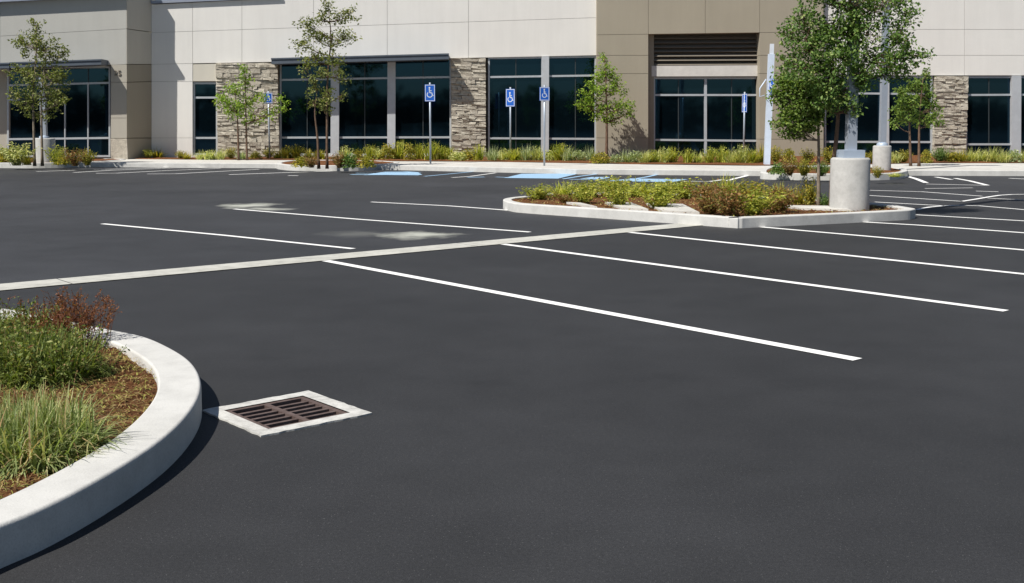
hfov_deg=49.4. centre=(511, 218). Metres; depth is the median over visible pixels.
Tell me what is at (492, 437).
asphalt ground
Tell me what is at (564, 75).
window
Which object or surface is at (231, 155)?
plant
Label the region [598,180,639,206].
bush
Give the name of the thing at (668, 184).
bush
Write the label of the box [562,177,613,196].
bush
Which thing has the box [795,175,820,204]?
bush
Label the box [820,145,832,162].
plant
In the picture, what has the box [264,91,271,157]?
accessible parking sign
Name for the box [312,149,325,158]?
plant
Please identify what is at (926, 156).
plant
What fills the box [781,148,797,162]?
plant
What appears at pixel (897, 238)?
parking line
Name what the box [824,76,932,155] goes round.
window
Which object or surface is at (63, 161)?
bush
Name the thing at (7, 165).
kerb
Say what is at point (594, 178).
accessible marking
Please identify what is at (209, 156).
plant
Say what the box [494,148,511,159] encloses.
plant
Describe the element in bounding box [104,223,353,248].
parking line
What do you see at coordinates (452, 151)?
plant
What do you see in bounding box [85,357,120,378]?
grass clump
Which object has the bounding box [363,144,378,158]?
plant
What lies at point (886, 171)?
planting bed
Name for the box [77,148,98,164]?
bush
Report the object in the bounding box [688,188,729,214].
bush
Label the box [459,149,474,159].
plant
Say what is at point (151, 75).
office building
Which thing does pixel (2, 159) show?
bush
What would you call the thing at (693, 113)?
window
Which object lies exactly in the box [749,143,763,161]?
plant
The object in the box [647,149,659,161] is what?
plant
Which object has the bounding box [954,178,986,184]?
parking line
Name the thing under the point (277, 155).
plant
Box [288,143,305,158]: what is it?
plant
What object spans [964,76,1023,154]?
window
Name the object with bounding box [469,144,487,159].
plant
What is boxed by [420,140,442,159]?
plant
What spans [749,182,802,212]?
bush
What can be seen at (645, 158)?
plant
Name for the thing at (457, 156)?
plant
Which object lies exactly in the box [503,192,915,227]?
kerb
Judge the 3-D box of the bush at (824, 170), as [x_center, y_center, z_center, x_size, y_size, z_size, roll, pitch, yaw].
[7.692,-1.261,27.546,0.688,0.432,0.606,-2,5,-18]
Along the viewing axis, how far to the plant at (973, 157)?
36.69 m
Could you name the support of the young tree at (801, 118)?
on the planting bed at (643, 204)
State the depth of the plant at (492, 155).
37.53 m
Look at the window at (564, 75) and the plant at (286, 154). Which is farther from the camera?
the window at (564, 75)
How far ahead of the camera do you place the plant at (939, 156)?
36.52 m
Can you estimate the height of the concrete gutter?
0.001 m
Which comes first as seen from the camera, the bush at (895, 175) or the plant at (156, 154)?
the bush at (895, 175)
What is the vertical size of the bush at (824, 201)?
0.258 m
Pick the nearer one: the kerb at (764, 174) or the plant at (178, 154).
the kerb at (764, 174)
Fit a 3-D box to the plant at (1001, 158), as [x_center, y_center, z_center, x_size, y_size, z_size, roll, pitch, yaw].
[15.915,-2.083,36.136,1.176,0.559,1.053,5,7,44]
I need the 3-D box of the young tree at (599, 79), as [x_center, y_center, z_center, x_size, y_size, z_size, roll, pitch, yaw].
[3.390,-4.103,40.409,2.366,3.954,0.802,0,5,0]
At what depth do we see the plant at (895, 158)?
35.57 m
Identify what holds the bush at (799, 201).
on the planting bed at (643, 204)
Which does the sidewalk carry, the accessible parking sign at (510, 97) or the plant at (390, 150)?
the accessible parking sign at (510, 97)
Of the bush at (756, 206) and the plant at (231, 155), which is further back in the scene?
the plant at (231, 155)
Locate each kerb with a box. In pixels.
[0,158,125,167]
[0,308,201,568]
[77,163,1023,175]
[276,160,398,170]
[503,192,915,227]
[760,167,907,179]
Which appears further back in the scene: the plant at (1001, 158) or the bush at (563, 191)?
the plant at (1001, 158)
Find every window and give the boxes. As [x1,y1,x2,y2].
[7,66,110,157]
[192,82,217,156]
[280,58,450,156]
[487,56,595,156]
[654,77,755,155]
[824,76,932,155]
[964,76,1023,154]
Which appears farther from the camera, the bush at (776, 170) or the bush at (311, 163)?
the bush at (311, 163)
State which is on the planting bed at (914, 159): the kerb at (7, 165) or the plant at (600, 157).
the plant at (600, 157)
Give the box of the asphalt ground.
[0,167,1023,582]
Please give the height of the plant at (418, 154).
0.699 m
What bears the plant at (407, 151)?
on the planting bed at (914, 159)
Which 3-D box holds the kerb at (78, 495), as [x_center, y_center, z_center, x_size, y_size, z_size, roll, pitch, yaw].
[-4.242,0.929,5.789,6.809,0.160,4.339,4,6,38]
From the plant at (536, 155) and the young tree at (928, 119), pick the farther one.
the plant at (536, 155)
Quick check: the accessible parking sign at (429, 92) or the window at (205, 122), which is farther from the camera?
the window at (205, 122)
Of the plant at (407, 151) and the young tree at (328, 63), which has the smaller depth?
the young tree at (328, 63)
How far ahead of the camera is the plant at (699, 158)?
35.98 m
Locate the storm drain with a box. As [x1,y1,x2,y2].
[202,390,371,436]
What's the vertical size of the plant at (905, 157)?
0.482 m
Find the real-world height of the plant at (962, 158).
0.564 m
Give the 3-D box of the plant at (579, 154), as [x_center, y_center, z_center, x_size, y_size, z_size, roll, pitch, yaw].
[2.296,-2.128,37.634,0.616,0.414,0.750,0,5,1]
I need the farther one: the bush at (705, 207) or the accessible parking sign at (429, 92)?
the accessible parking sign at (429, 92)
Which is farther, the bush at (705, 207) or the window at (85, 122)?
the window at (85, 122)
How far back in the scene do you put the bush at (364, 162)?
32.51 m
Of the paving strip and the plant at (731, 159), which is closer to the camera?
the paving strip
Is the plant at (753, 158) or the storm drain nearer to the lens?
the storm drain
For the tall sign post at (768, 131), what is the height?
3.685 m
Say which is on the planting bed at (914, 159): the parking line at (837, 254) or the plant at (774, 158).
the plant at (774, 158)
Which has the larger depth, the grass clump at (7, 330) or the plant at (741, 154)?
the plant at (741, 154)
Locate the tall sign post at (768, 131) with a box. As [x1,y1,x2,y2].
[759,44,774,165]
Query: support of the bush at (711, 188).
on the planting bed at (643, 204)
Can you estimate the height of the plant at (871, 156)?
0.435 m
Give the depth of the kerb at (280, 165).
33.75 m
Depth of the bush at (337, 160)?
32.51 m
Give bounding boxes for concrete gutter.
[0,223,699,289]
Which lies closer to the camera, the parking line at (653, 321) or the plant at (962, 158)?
the parking line at (653, 321)
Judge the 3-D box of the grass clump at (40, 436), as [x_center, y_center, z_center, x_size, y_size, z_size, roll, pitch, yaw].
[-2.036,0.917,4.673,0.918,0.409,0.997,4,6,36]
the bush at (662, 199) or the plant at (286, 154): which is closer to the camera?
the bush at (662, 199)
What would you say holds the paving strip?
on the planting bed at (643, 204)
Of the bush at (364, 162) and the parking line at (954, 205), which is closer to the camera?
the parking line at (954, 205)
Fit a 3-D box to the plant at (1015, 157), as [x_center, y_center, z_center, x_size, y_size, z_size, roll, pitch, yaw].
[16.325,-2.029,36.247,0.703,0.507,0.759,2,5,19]
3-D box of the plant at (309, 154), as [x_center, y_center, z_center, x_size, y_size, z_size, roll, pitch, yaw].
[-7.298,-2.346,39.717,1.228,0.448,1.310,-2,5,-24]
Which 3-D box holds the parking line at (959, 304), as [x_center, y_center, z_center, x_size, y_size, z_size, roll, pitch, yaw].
[1.818,0.512,11.315,0.100,0.001,6.530,-4,7,-40]
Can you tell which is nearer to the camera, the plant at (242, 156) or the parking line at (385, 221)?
the parking line at (385, 221)
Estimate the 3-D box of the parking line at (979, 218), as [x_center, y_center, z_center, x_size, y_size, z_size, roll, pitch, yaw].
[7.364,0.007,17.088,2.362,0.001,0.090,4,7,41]
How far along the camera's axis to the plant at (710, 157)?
35.57 m
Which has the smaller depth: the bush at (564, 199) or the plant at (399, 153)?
the bush at (564, 199)
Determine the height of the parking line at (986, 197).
0.001 m
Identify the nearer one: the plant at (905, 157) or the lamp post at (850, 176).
the lamp post at (850, 176)
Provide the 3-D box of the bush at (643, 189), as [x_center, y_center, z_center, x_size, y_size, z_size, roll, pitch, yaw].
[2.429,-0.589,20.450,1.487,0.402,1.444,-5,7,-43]
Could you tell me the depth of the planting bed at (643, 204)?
18.41 m
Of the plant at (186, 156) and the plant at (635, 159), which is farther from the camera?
the plant at (186, 156)
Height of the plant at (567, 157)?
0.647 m
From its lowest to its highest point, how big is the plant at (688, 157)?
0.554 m
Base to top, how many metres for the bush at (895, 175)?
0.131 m
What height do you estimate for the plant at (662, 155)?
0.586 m
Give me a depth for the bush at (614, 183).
20.31 m
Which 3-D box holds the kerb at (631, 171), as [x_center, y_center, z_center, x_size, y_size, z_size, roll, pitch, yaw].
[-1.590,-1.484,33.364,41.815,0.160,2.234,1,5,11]
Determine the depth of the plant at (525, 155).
37.51 m
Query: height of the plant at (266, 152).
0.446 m
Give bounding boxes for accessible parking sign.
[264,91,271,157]
[425,83,434,163]
[506,87,514,150]
[539,85,549,165]
[742,92,746,150]
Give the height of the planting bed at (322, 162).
0.054 m
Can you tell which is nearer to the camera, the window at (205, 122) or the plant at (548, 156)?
the plant at (548, 156)
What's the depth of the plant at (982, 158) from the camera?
36.78 m
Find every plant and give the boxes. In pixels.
[141,149,154,157]
[151,149,167,157]
[173,149,184,157]
[181,151,195,158]
[194,151,204,159]
[198,150,217,159]
[214,149,228,159]
[223,147,236,158]
[235,150,250,159]
[250,151,261,158]
[263,147,274,157]
[272,150,282,157]
[279,145,296,158]
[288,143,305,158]
[299,148,313,158]
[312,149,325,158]
[337,145,353,156]
[352,148,363,157]
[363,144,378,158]
[370,146,389,158]
[380,143,395,158]
[387,139,404,158]
[403,142,416,159]
[413,143,426,158]
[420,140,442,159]
[435,144,452,159]
[445,146,457,158]
[448,151,468,160]
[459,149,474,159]
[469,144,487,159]
[481,146,501,160]
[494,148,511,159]
[503,148,521,160]
[518,142,538,159]
[528,145,545,159]
[541,150,554,159]
[548,141,576,160]
[556,144,575,160]
[572,150,588,160]
[581,146,601,159]
[589,152,610,163]
[608,154,622,162]
[613,149,637,161]
[628,150,643,162]
[636,151,654,162]
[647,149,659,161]
[649,147,671,162]
[664,147,681,161]
[677,149,695,162]
[686,151,704,162]
[700,145,719,162]
[714,146,732,162]
[723,149,738,162]
[731,144,749,162]
[745,148,762,162]
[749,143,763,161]
[770,145,783,161]
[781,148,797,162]
[799,148,816,162]
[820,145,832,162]
[866,151,872,162]
[891,151,903,163]
[898,149,908,161]
[920,149,932,162]
[929,145,953,160]
[943,152,958,162]
[947,146,972,161]
[962,146,984,161]
[974,149,987,160]
[983,145,1003,161]
[987,148,1013,162]
[1007,149,1023,161]
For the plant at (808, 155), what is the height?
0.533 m
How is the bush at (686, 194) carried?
on the planting bed at (643, 204)
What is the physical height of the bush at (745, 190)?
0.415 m
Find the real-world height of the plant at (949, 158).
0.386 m
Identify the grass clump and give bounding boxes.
[0,296,50,344]
[0,297,86,338]
[0,316,129,391]
[0,379,133,483]
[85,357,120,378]
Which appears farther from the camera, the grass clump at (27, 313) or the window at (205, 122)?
the window at (205, 122)
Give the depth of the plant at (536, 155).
37.53 m
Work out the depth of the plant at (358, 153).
39.68 m
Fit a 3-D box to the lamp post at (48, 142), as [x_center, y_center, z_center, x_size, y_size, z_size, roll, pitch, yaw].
[-15.174,-3.132,36.087,0.660,2.850,0.660,0,5,0]
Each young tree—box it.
[1,18,74,165]
[212,63,290,159]
[288,0,362,168]
[573,52,635,157]
[765,64,832,205]
[770,0,936,205]
[887,66,948,165]
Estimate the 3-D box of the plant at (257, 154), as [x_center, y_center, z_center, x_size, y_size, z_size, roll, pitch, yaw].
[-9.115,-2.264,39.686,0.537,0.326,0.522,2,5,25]
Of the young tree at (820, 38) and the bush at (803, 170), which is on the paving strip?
the young tree at (820, 38)
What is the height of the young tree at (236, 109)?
3.394 m
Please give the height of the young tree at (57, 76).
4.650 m
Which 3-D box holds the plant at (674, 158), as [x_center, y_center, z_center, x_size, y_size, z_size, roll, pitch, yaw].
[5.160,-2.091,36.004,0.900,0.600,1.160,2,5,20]
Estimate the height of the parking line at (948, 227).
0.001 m
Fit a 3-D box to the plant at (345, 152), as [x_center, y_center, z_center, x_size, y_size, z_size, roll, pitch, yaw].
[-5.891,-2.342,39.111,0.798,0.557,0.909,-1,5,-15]
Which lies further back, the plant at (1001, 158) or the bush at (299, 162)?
the plant at (1001, 158)
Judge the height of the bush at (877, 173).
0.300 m
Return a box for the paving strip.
[566,202,850,213]
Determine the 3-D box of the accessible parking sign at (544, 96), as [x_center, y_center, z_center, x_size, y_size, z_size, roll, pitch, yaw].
[0.977,-2.778,33.736,0.311,2.515,0.072,-1,5,-12]
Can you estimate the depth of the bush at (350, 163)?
32.50 m
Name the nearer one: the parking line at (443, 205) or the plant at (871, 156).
the parking line at (443, 205)
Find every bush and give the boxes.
[0,142,42,165]
[0,148,9,162]
[2,286,121,348]
[19,154,34,164]
[43,143,70,164]
[54,155,70,165]
[62,147,88,165]
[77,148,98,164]
[290,156,309,167]
[302,155,319,167]
[326,151,350,167]
[338,153,358,169]
[355,156,376,167]
[515,183,564,199]
[528,180,583,197]
[553,191,574,202]
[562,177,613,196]
[569,183,600,202]
[593,175,642,195]
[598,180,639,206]
[625,176,660,196]
[630,180,686,207]
[644,178,689,196]
[660,177,715,198]
[684,179,727,199]
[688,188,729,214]
[703,184,753,216]
[707,172,749,197]
[728,184,788,215]
[730,178,777,198]
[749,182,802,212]
[762,179,805,196]
[768,162,785,175]
[781,158,798,175]
[786,184,806,204]
[792,156,815,175]
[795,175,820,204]
[810,159,829,175]
[815,192,828,205]
[870,165,884,177]
[884,173,905,176]
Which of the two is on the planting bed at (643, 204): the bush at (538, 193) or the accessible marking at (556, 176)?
the bush at (538, 193)
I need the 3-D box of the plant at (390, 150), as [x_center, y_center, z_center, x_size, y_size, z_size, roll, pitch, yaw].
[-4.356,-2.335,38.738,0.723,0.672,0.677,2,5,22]
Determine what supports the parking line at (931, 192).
on the asphalt ground
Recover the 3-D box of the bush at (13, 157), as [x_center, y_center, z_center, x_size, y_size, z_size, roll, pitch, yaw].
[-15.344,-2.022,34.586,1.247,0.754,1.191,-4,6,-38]
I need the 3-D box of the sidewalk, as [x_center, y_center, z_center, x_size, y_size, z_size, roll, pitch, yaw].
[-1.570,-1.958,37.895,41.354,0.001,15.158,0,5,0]
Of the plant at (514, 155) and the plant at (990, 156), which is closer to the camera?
the plant at (990, 156)
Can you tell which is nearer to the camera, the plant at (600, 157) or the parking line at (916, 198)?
the parking line at (916, 198)
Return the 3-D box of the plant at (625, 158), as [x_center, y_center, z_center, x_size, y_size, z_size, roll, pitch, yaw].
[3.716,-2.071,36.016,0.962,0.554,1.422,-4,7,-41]
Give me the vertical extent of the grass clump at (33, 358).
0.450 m
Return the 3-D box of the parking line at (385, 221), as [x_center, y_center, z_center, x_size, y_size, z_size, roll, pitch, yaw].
[-2.275,0.011,17.035,6.381,0.001,0.159,4,6,38]
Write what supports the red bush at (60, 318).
on the planting bed at (6, 492)
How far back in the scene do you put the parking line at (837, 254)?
12.54 m
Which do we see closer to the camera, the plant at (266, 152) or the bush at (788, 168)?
the bush at (788, 168)
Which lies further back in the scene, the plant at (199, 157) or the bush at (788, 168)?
the plant at (199, 157)
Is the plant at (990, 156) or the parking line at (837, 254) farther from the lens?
the plant at (990, 156)
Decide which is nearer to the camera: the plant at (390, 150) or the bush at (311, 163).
the bush at (311, 163)
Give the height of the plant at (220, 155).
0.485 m
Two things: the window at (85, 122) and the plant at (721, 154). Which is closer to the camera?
the plant at (721, 154)
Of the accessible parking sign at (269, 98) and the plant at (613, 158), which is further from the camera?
the accessible parking sign at (269, 98)
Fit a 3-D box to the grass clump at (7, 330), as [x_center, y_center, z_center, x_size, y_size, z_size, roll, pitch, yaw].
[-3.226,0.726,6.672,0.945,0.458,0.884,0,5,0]
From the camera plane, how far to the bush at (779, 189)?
19.48 m
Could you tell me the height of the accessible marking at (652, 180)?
0.001 m
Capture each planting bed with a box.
[0,343,157,498]
[2,158,118,162]
[132,155,1023,165]
[282,160,393,164]
[512,194,896,216]
[767,167,900,172]
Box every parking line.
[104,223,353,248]
[237,209,528,231]
[322,260,860,359]
[379,202,502,209]
[501,244,1006,310]
[627,232,1023,274]
[764,227,1023,249]
[869,222,1023,232]
[870,195,952,200]
[875,190,975,195]
[907,176,927,182]
[916,205,1023,209]
[926,215,1022,220]
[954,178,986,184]
[964,194,1014,200]
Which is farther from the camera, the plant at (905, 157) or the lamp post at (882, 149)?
the plant at (905, 157)
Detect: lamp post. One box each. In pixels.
[35,77,55,162]
[829,0,870,210]
[872,1,891,169]
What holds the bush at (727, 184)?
on the planting bed at (643, 204)
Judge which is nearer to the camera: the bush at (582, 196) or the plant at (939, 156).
the bush at (582, 196)
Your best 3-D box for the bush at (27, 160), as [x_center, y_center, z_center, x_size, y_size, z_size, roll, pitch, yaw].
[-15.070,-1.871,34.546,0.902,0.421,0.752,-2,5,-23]
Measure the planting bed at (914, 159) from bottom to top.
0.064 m
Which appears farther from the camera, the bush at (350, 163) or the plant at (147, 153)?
the plant at (147, 153)
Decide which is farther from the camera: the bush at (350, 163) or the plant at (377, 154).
the plant at (377, 154)
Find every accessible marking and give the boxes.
[367,172,421,174]
[506,174,574,178]
[582,177,608,178]
[612,178,686,181]
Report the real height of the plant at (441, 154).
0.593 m
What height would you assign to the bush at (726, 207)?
0.518 m
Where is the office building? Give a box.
[0,0,1023,158]
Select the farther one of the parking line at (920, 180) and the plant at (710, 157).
the plant at (710, 157)
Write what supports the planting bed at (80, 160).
on the sidewalk
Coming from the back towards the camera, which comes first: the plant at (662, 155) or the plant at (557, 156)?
the plant at (557, 156)
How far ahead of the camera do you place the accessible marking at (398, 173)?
31.84 m
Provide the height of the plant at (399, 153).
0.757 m
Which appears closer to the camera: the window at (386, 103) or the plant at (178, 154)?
the plant at (178, 154)
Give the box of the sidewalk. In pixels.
[91,159,1023,169]
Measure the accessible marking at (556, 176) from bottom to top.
0.001 m
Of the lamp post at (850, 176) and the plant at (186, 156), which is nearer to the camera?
the lamp post at (850, 176)
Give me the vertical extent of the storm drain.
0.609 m
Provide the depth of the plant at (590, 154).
37.91 m
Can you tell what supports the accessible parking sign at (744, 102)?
on the sidewalk

